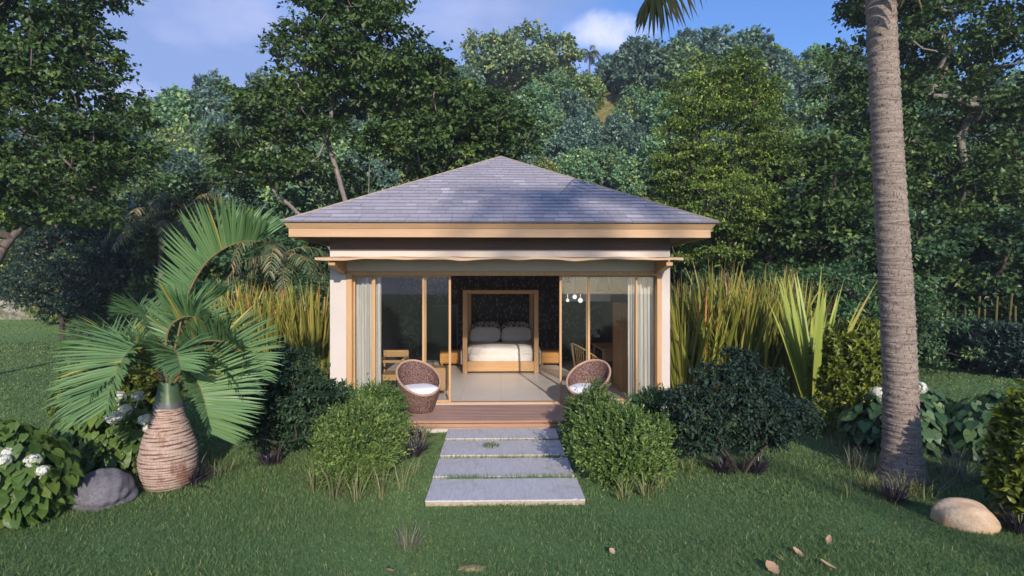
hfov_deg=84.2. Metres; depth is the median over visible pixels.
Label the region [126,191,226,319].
background palm
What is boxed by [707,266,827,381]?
flax clump
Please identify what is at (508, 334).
pillow
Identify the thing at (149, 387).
yellow green bush
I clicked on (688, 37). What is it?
hill tree
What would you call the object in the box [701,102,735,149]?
hill tree
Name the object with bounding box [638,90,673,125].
hill tree
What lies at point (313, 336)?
flax clump
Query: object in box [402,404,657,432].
wooden deck
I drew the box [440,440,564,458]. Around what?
path slab
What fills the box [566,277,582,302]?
globe lamp
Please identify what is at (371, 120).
hill tree
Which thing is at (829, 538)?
fallen leaf
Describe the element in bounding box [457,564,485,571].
bare soil patch
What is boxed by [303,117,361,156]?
hill tree
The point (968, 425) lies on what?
hydrangea
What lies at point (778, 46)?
hill tree
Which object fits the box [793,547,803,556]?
fallen leaf
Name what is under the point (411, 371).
tub chair
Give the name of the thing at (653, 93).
hill tree
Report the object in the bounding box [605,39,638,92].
hill tree
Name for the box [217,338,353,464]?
dark shrub
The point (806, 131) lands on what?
hill tree
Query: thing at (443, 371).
cabinet
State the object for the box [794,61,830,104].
hill tree
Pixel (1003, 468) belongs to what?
yellow green bush
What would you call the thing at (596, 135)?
hill tree
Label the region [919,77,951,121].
hill tree
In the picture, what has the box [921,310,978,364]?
hedge bush
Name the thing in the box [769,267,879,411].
flax clump
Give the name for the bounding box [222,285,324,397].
flax clump
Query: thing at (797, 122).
hill tree
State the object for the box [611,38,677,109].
hill tree
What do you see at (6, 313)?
rock bank
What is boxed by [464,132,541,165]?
hill tree
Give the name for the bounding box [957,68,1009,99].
hill tree
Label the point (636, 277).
sliding door
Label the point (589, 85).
hill tree
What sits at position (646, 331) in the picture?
curtain
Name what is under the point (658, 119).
hill tree
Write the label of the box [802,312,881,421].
yellow green bush
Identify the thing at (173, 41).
sky
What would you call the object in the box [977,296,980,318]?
bamboo cane
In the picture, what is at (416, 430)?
mondo grass
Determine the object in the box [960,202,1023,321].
understorey tree
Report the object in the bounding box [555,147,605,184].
hill tree
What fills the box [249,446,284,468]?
mondo grass
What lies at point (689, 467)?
grass tuft
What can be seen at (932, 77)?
hill tree
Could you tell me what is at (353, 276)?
sliding door
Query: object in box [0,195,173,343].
round tree
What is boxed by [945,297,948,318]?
bamboo cane
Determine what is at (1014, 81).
hill tree
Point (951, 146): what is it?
hill tree
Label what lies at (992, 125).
hill tree
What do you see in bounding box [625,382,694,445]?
shrub
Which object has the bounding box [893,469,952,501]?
grass tuft
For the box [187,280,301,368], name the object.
flax clump
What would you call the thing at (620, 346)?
tall wardrobe
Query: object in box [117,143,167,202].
hill tree
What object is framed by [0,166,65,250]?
understorey tree
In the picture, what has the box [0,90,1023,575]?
ground
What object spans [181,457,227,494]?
mondo grass
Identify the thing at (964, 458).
grass tuft
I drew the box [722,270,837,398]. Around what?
flax clump
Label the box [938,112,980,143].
hill tree
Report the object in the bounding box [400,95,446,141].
hill tree
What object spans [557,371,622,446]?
boxwood shrub
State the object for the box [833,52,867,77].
hill tree
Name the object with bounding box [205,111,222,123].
hill tree
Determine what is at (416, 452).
mondo grass
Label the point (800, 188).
hill tree
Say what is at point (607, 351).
writing desk
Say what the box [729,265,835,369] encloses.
flax clump
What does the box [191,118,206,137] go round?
hill tree
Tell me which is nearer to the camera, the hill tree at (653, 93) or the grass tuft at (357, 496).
the grass tuft at (357, 496)
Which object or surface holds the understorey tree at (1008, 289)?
on the ground at (612, 98)
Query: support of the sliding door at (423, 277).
in the villa
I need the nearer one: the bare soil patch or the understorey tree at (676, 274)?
the bare soil patch
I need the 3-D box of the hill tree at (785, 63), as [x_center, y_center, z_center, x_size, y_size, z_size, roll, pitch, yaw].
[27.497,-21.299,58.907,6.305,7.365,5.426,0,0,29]
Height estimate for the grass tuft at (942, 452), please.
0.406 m
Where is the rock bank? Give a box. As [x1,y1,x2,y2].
[0,291,74,319]
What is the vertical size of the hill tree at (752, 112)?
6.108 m
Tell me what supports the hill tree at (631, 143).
on the ground at (612, 98)
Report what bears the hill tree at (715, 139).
on the ground at (612, 98)
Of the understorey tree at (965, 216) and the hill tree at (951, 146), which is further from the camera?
the hill tree at (951, 146)
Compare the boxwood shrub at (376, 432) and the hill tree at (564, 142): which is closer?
the boxwood shrub at (376, 432)
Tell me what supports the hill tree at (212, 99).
on the ground at (612, 98)
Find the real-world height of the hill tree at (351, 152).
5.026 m
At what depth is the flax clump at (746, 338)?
11.74 m
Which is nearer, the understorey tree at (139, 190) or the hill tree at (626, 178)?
the understorey tree at (139, 190)
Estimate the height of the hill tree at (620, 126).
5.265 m
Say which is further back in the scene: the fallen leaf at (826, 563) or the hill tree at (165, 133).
the hill tree at (165, 133)
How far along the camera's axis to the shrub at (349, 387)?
9.28 m
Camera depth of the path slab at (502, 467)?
7.23 m
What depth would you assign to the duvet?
14.42 m
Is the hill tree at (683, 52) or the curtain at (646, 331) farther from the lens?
the hill tree at (683, 52)
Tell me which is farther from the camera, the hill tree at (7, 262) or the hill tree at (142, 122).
the hill tree at (142, 122)
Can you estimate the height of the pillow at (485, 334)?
0.458 m
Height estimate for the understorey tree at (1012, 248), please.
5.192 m
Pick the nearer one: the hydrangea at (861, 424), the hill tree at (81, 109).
the hydrangea at (861, 424)
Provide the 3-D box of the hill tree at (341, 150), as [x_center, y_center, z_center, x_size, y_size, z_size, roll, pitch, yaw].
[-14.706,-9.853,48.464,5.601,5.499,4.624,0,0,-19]
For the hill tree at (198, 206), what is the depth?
35.12 m
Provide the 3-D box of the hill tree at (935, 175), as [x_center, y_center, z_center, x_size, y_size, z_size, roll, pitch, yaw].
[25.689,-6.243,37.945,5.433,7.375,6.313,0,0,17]
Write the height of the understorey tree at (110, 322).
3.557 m
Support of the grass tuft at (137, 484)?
on the ground at (612, 98)
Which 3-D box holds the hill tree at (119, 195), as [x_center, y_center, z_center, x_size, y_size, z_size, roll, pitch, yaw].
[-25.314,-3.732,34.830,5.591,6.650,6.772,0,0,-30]
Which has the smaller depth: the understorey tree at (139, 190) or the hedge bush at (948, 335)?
the hedge bush at (948, 335)
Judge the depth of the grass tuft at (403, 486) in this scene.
6.63 m
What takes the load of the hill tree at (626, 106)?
on the ground at (612, 98)
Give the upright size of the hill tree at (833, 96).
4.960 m
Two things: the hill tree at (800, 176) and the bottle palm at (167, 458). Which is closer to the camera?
the bottle palm at (167, 458)
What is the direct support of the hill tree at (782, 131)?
on the ground at (612, 98)
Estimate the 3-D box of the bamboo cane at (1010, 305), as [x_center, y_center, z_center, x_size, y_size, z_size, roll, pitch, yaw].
[14.538,1.249,16.606,0.100,2.208,0.095,3,4,23]
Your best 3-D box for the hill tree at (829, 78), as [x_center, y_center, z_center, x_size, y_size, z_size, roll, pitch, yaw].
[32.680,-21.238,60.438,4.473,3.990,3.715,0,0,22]
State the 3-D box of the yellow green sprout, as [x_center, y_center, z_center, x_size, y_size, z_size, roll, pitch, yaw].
[5.019,2.004,9.014,0.660,0.753,0.596,0,0,-1]
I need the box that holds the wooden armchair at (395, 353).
[381,350,408,383]
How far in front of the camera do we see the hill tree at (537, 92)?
55.33 m
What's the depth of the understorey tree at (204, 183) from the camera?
20.98 m
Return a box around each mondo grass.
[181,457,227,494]
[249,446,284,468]
[402,431,438,460]
[405,422,436,441]
[706,452,755,477]
[736,454,777,478]
[869,476,932,508]
[986,498,1023,536]
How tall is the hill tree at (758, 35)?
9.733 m
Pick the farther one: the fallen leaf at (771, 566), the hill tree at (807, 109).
the hill tree at (807, 109)
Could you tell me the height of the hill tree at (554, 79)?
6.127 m
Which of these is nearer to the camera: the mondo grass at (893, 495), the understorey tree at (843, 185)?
the mondo grass at (893, 495)
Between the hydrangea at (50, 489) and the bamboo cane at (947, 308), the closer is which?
the hydrangea at (50, 489)
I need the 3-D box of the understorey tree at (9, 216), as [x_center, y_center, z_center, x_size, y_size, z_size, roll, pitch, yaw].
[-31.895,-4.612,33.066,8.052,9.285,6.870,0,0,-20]
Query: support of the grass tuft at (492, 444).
on the path slab at (518, 448)
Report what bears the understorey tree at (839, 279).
on the ground at (612, 98)
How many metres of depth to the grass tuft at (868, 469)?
7.17 m
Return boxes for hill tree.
[0,239,55,302]
[1,125,37,162]
[15,250,85,322]
[32,107,82,161]
[41,159,66,177]
[46,103,87,123]
[53,177,137,253]
[96,126,162,182]
[105,109,125,132]
[114,190,159,209]
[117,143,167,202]
[119,95,152,121]
[126,106,154,142]
[128,95,174,142]
[138,170,211,208]
[146,146,219,192]
[148,83,205,135]
[156,121,194,142]
[157,130,196,153]
[163,139,206,164]
[179,189,218,224]
[187,68,238,122]
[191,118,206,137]
[193,116,230,157]
[198,151,221,168]
[204,161,244,196]
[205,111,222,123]
[214,194,287,253]
[215,112,262,147]
[215,175,264,206]
[221,129,286,158]
[244,65,274,97]
[244,146,296,182]
[250,181,326,247]
[266,138,309,152]
[277,114,306,146]
[288,146,344,205]
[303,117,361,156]
[322,140,362,201]
[339,150,372,191]
[344,99,376,135]
[359,118,408,160]
[359,159,400,193]
[364,147,404,182]
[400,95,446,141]
[404,164,441,182]
[454,64,486,93]
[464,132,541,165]
[481,78,503,89]
[495,85,507,96]
[498,95,523,126]
[501,64,541,96]
[506,79,564,137]
[521,105,578,162]
[526,154,561,172]
[532,68,578,105]
[541,118,595,166]
[543,89,602,129]
[555,68,608,114]
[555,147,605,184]
[572,109,608,150]
[592,52,614,89]
[592,142,628,187]
[600,109,635,158]
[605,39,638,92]
[607,153,648,196]
[609,34,659,83]
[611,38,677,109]
[611,95,645,124]
[621,122,650,161]
[624,81,649,106]
[634,131,680,195]
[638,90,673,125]
[641,94,709,139]
[645,87,673,105]
[652,37,716,96]
[661,137,709,210]
[668,27,700,48]
[695,22,765,80]
[697,126,735,164]
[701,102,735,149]
[714,23,777,80]
[735,160,756,203]
[738,90,787,144]
[738,122,800,167]
[751,41,793,72]
[752,49,802,99]
[759,154,822,199]
[767,71,804,123]
[771,52,804,72]
[772,115,800,138]
[784,101,828,131]
[786,180,824,200]
[792,123,862,144]
[793,42,837,75]
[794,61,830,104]
[797,94,832,121]
[801,58,826,68]
[810,121,828,140]
[815,67,836,95]
[831,82,867,112]
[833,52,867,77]
[833,101,868,125]
[865,89,934,122]
[866,151,948,203]
[911,132,956,157]
[919,68,960,91]
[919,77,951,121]
[920,110,978,148]
[933,157,956,196]
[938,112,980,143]
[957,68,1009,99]
[977,128,1023,159]
[978,120,1001,143]
[989,66,1023,104]
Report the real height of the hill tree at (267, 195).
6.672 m
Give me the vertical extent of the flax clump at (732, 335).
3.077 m
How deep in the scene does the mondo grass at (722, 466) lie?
7.16 m
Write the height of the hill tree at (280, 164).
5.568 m
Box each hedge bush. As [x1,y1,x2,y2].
[917,318,958,359]
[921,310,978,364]
[949,311,1023,372]
[966,318,1023,378]
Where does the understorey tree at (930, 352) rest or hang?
on the ground at (612, 98)
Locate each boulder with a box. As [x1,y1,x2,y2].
[64,468,138,511]
[930,497,1000,533]
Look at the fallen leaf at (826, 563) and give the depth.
4.74 m
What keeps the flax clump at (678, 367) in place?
on the ground at (612, 98)
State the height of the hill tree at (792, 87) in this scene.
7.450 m
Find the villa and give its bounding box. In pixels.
[281,156,718,407]
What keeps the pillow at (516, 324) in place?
on the four poster bed
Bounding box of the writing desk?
[592,343,612,360]
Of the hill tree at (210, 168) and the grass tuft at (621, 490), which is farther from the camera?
the hill tree at (210, 168)
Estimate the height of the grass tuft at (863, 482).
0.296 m
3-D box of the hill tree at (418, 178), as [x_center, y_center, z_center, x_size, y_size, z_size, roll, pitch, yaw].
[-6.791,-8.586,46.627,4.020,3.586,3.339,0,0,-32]
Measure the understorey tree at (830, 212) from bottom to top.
7.544 m
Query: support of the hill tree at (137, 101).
on the ground at (612, 98)
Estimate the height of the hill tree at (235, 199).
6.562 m
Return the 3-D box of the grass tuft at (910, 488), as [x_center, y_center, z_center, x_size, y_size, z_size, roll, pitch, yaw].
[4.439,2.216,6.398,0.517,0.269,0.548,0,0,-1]
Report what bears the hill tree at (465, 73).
on the ground at (612, 98)
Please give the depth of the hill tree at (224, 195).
37.91 m
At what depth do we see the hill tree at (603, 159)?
47.96 m
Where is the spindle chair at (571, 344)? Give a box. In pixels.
[570,343,600,367]
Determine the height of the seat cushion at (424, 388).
0.151 m
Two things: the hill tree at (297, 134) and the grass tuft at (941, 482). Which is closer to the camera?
the grass tuft at (941, 482)
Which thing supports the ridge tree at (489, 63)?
on the ground at (612, 98)
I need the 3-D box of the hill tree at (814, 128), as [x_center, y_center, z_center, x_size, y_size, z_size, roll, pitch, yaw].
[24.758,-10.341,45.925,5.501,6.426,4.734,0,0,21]
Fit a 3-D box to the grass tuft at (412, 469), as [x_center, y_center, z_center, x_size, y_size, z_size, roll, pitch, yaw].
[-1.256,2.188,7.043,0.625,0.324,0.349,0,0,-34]
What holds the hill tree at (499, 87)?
on the ground at (612, 98)
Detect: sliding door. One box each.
[353,276,372,388]
[373,276,426,400]
[422,276,450,401]
[559,276,589,401]
[586,276,637,400]
[634,276,654,398]
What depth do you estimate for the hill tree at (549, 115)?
51.85 m
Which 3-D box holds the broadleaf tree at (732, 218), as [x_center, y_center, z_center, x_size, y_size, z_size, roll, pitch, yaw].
[6.872,-2.898,18.621,5.487,10.497,4.112,0,0,18]
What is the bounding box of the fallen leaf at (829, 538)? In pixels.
[826,535,831,544]
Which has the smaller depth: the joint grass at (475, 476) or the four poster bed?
the joint grass at (475, 476)
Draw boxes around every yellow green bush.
[40,346,188,448]
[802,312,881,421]
[973,379,1023,523]
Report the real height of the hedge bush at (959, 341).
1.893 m
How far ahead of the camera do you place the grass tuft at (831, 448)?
8.07 m
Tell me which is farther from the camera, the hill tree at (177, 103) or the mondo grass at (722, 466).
the hill tree at (177, 103)
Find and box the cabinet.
[431,365,448,394]
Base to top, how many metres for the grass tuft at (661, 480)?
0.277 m
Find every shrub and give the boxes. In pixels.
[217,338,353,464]
[302,378,360,430]
[305,384,416,490]
[342,373,421,444]
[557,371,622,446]
[557,393,686,495]
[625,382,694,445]
[658,344,826,474]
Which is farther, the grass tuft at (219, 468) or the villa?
the villa
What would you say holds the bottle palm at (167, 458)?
on the ground at (612, 98)
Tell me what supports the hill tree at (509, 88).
on the ground at (612, 98)
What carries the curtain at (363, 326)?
hanging from the villa
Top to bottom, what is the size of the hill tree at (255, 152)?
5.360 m
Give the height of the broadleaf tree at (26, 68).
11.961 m
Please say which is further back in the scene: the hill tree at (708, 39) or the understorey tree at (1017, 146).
the hill tree at (708, 39)
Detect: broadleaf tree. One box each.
[0,0,178,264]
[198,0,556,250]
[642,40,811,287]
[794,0,1023,232]
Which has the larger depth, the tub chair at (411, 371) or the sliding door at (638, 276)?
the sliding door at (638, 276)
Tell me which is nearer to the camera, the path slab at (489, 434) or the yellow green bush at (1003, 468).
the yellow green bush at (1003, 468)
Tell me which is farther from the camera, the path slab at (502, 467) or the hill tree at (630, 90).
the hill tree at (630, 90)
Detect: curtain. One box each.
[355,277,380,391]
[628,277,654,397]
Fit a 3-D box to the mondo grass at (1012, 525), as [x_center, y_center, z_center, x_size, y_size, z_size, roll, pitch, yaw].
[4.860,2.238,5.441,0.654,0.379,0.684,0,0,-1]
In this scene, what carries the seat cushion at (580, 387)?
in the tub chair at (585, 370)
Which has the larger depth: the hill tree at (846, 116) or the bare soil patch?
the hill tree at (846, 116)
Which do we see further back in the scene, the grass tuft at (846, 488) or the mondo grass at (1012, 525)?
the grass tuft at (846, 488)
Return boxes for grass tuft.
[126,466,141,489]
[204,456,228,478]
[213,457,236,474]
[288,458,331,492]
[310,456,354,499]
[330,467,377,502]
[363,464,400,500]
[385,457,416,490]
[390,522,423,551]
[400,455,433,476]
[406,422,436,445]
[482,441,499,448]
[607,474,634,501]
[627,472,663,498]
[648,470,674,488]
[679,457,702,473]
[824,429,848,452]
[830,441,878,471]
[837,477,863,497]
[851,446,881,473]
[851,468,884,490]
[861,472,906,498]
[884,472,932,498]
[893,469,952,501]
[912,458,969,491]
[922,441,984,476]
[924,442,968,475]
[939,449,985,486]
[954,456,993,487]
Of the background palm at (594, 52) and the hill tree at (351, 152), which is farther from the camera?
the background palm at (594, 52)
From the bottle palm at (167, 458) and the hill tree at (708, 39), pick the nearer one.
the bottle palm at (167, 458)
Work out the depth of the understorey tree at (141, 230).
25.61 m
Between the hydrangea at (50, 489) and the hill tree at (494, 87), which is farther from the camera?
the hill tree at (494, 87)
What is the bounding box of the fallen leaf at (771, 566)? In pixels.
[765,560,779,573]
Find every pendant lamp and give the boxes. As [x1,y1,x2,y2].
[562,277,571,282]
[595,277,610,290]
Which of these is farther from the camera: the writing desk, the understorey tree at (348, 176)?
the understorey tree at (348, 176)
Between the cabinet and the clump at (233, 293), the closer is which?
the cabinet
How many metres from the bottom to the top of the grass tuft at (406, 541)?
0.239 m
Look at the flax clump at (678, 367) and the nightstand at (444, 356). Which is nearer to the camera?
the flax clump at (678, 367)
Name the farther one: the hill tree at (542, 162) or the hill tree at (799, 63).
the hill tree at (799, 63)
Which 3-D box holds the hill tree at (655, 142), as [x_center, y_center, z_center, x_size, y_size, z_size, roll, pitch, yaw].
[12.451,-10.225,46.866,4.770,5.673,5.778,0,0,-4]
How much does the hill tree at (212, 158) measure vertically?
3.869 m
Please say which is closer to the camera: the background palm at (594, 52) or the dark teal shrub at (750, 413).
the dark teal shrub at (750, 413)
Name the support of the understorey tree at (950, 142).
on the ground at (612, 98)
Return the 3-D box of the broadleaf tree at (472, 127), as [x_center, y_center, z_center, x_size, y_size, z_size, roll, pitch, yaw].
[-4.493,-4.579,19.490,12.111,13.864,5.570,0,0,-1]
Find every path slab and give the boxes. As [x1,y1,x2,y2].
[425,478,584,505]
[433,458,573,478]
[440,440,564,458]
[445,428,558,440]
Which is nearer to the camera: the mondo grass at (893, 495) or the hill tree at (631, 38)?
the mondo grass at (893, 495)
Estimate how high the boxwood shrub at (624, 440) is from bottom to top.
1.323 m
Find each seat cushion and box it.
[404,383,437,393]
[569,383,600,393]
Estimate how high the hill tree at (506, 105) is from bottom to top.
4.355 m
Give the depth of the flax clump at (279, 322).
12.22 m
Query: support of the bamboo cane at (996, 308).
on the ground at (612, 98)
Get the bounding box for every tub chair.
[395,359,441,413]
[565,359,610,397]
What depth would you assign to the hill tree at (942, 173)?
37.85 m
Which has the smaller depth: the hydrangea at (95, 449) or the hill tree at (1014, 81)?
the hydrangea at (95, 449)
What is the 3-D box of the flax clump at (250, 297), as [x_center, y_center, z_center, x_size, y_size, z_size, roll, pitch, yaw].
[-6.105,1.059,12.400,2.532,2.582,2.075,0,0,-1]
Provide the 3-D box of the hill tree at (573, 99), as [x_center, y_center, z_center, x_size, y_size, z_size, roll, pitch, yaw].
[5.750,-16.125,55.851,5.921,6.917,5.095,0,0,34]
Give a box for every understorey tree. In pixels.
[0,162,51,241]
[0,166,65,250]
[26,149,172,308]
[66,206,179,294]
[76,270,155,333]
[102,280,190,336]
[121,157,299,323]
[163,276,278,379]
[199,212,329,307]
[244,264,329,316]
[268,149,386,312]
[636,154,751,302]
[670,200,755,299]
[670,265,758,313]
[692,120,915,302]
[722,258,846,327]
[731,120,929,338]
[760,254,930,365]
[774,200,990,346]
[829,266,985,377]
[852,127,1012,292]
[871,136,1023,329]
[913,195,1023,321]
[918,203,1023,323]
[932,125,1023,322]
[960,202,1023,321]
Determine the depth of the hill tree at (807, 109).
49.38 m
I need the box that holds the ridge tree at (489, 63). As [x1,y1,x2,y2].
[458,18,585,91]
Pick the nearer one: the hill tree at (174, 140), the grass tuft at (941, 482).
the grass tuft at (941, 482)
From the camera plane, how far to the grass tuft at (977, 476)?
6.69 m
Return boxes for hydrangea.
[0,419,84,529]
[42,391,152,474]
[837,382,962,458]
[937,388,1020,460]
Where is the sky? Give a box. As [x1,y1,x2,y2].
[4,0,1023,135]
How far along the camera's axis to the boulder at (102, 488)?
6.02 m
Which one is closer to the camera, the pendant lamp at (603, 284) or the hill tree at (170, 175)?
the pendant lamp at (603, 284)
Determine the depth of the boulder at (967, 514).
5.49 m
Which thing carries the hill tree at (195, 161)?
on the ground at (612, 98)
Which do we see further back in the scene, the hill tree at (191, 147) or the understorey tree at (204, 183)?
the hill tree at (191, 147)
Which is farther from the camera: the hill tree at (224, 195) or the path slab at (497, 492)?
the hill tree at (224, 195)
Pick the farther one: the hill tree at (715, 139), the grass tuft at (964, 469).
the hill tree at (715, 139)
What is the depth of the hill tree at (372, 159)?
48.47 m
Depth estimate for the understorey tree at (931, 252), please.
16.45 m
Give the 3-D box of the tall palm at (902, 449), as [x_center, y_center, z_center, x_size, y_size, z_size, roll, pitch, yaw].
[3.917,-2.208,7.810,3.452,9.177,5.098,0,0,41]
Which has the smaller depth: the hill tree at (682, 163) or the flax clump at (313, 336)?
the flax clump at (313, 336)
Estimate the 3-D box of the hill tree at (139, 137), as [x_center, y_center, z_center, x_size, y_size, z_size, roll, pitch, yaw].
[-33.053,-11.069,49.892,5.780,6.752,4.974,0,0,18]
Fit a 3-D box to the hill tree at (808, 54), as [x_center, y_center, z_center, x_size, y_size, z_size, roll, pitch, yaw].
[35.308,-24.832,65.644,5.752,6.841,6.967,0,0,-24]
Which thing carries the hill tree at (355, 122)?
on the ground at (612, 98)
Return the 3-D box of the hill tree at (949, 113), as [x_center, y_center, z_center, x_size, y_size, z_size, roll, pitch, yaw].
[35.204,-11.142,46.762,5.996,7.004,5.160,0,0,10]
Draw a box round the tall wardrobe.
[613,302,627,391]
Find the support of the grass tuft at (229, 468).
on the ground at (612, 98)
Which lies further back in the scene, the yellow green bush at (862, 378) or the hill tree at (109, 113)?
the hill tree at (109, 113)
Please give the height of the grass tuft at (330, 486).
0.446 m
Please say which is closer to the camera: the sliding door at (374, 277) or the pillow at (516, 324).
the sliding door at (374, 277)
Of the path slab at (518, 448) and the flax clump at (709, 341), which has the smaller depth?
the path slab at (518, 448)
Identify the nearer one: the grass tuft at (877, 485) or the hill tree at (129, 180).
the grass tuft at (877, 485)
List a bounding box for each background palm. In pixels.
[101,207,210,322]
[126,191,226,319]
[223,237,329,296]
[578,45,601,72]
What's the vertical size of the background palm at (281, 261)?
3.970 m
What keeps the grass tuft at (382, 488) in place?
on the ground at (612, 98)
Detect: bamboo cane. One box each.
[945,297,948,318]
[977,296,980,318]
[995,296,998,322]
[1008,293,1012,322]
[1013,306,1016,345]
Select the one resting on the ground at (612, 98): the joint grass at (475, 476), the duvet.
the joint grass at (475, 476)
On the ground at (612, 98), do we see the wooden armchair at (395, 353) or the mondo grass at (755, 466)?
the mondo grass at (755, 466)
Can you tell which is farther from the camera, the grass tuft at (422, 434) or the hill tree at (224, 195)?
the hill tree at (224, 195)
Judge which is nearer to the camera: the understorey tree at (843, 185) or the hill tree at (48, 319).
the understorey tree at (843, 185)
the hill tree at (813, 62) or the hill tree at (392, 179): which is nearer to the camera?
the hill tree at (392, 179)
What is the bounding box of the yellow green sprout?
[806,391,840,435]
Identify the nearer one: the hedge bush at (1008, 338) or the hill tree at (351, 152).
the hedge bush at (1008, 338)
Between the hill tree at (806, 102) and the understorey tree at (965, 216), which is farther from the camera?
the hill tree at (806, 102)
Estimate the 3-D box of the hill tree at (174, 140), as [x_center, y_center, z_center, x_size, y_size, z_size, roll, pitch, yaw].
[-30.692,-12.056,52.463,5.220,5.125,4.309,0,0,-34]
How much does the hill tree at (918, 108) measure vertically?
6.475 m
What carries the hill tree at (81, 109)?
on the ground at (612, 98)
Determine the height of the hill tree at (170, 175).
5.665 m
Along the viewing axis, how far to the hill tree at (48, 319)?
27.08 m
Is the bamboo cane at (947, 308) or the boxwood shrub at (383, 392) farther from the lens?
the bamboo cane at (947, 308)
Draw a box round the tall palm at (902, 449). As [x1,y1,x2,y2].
[635,0,929,486]
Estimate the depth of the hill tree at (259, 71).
62.40 m
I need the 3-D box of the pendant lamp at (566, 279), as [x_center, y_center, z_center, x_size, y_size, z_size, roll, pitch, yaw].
[1.182,-0.357,12.200,0.208,0.486,0.208,0,0,-1]
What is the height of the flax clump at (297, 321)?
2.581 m
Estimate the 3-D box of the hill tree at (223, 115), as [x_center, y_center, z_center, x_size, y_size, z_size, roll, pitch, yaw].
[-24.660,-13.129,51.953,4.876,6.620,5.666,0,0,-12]
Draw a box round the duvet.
[460,341,540,365]
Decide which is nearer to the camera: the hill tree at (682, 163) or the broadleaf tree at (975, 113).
the broadleaf tree at (975, 113)
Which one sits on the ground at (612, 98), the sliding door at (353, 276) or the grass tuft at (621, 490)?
the grass tuft at (621, 490)
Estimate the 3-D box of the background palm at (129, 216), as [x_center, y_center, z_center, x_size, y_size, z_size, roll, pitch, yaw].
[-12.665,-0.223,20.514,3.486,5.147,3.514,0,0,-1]
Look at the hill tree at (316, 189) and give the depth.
45.19 m
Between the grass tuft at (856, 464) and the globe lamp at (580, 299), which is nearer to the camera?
the grass tuft at (856, 464)
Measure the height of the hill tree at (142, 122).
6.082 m
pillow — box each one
[470,327,500,342]
[471,321,499,329]
[501,321,529,331]
[501,327,531,341]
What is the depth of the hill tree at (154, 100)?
58.30 m
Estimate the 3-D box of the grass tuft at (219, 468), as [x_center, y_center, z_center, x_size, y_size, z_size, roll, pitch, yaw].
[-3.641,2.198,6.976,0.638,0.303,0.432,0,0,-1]
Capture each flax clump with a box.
[180,276,276,391]
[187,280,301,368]
[209,280,288,334]
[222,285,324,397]
[235,277,329,389]
[243,278,325,393]
[247,277,386,384]
[614,263,740,391]
[670,258,770,361]
[670,276,761,396]
[686,275,786,389]
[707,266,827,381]
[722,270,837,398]
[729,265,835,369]
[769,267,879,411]
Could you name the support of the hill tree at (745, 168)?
on the ground at (612, 98)
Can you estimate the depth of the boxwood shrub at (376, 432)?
6.70 m
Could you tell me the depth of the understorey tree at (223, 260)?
19.57 m
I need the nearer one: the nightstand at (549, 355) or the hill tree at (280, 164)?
the nightstand at (549, 355)
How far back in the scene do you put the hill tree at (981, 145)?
47.51 m
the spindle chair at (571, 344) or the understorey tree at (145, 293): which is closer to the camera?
the spindle chair at (571, 344)
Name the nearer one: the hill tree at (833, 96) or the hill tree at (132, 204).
the hill tree at (132, 204)
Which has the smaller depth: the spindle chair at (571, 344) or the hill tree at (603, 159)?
the spindle chair at (571, 344)
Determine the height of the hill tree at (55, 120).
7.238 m
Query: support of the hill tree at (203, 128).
on the ground at (612, 98)
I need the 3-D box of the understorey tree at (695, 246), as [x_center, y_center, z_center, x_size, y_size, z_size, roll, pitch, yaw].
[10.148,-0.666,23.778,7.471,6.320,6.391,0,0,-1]
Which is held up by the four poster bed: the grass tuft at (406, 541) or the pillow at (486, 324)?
the pillow at (486, 324)
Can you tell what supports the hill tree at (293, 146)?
on the ground at (612, 98)
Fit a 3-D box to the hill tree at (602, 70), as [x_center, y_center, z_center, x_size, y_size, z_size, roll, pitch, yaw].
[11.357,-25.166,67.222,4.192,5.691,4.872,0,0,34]
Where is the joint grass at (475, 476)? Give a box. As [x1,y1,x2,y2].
[426,436,574,482]
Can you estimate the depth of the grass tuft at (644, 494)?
6.37 m
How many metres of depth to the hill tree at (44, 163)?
48.08 m
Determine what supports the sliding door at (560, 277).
in the villa
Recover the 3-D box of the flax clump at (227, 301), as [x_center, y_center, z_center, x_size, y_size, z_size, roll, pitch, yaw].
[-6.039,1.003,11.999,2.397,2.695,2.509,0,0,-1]
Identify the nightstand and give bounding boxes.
[440,349,460,365]
[540,349,558,365]
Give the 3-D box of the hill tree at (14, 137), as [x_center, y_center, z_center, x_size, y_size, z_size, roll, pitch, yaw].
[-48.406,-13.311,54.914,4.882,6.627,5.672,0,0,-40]
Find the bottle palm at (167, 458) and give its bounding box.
[38,197,289,492]
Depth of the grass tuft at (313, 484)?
6.52 m
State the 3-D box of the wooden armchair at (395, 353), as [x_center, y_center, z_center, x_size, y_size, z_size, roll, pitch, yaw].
[-2.503,1.744,11.982,0.563,0.809,0.620,0,0,-1]
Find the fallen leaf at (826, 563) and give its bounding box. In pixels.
[821,559,835,568]
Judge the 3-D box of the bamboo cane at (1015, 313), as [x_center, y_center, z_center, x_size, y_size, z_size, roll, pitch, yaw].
[14.758,1.438,16.624,0.100,1.825,0.095,2,-1,-34]
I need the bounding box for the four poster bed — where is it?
[463,290,538,373]
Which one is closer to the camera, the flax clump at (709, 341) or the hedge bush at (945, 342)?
the flax clump at (709, 341)
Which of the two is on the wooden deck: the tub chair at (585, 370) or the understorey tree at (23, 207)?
the tub chair at (585, 370)

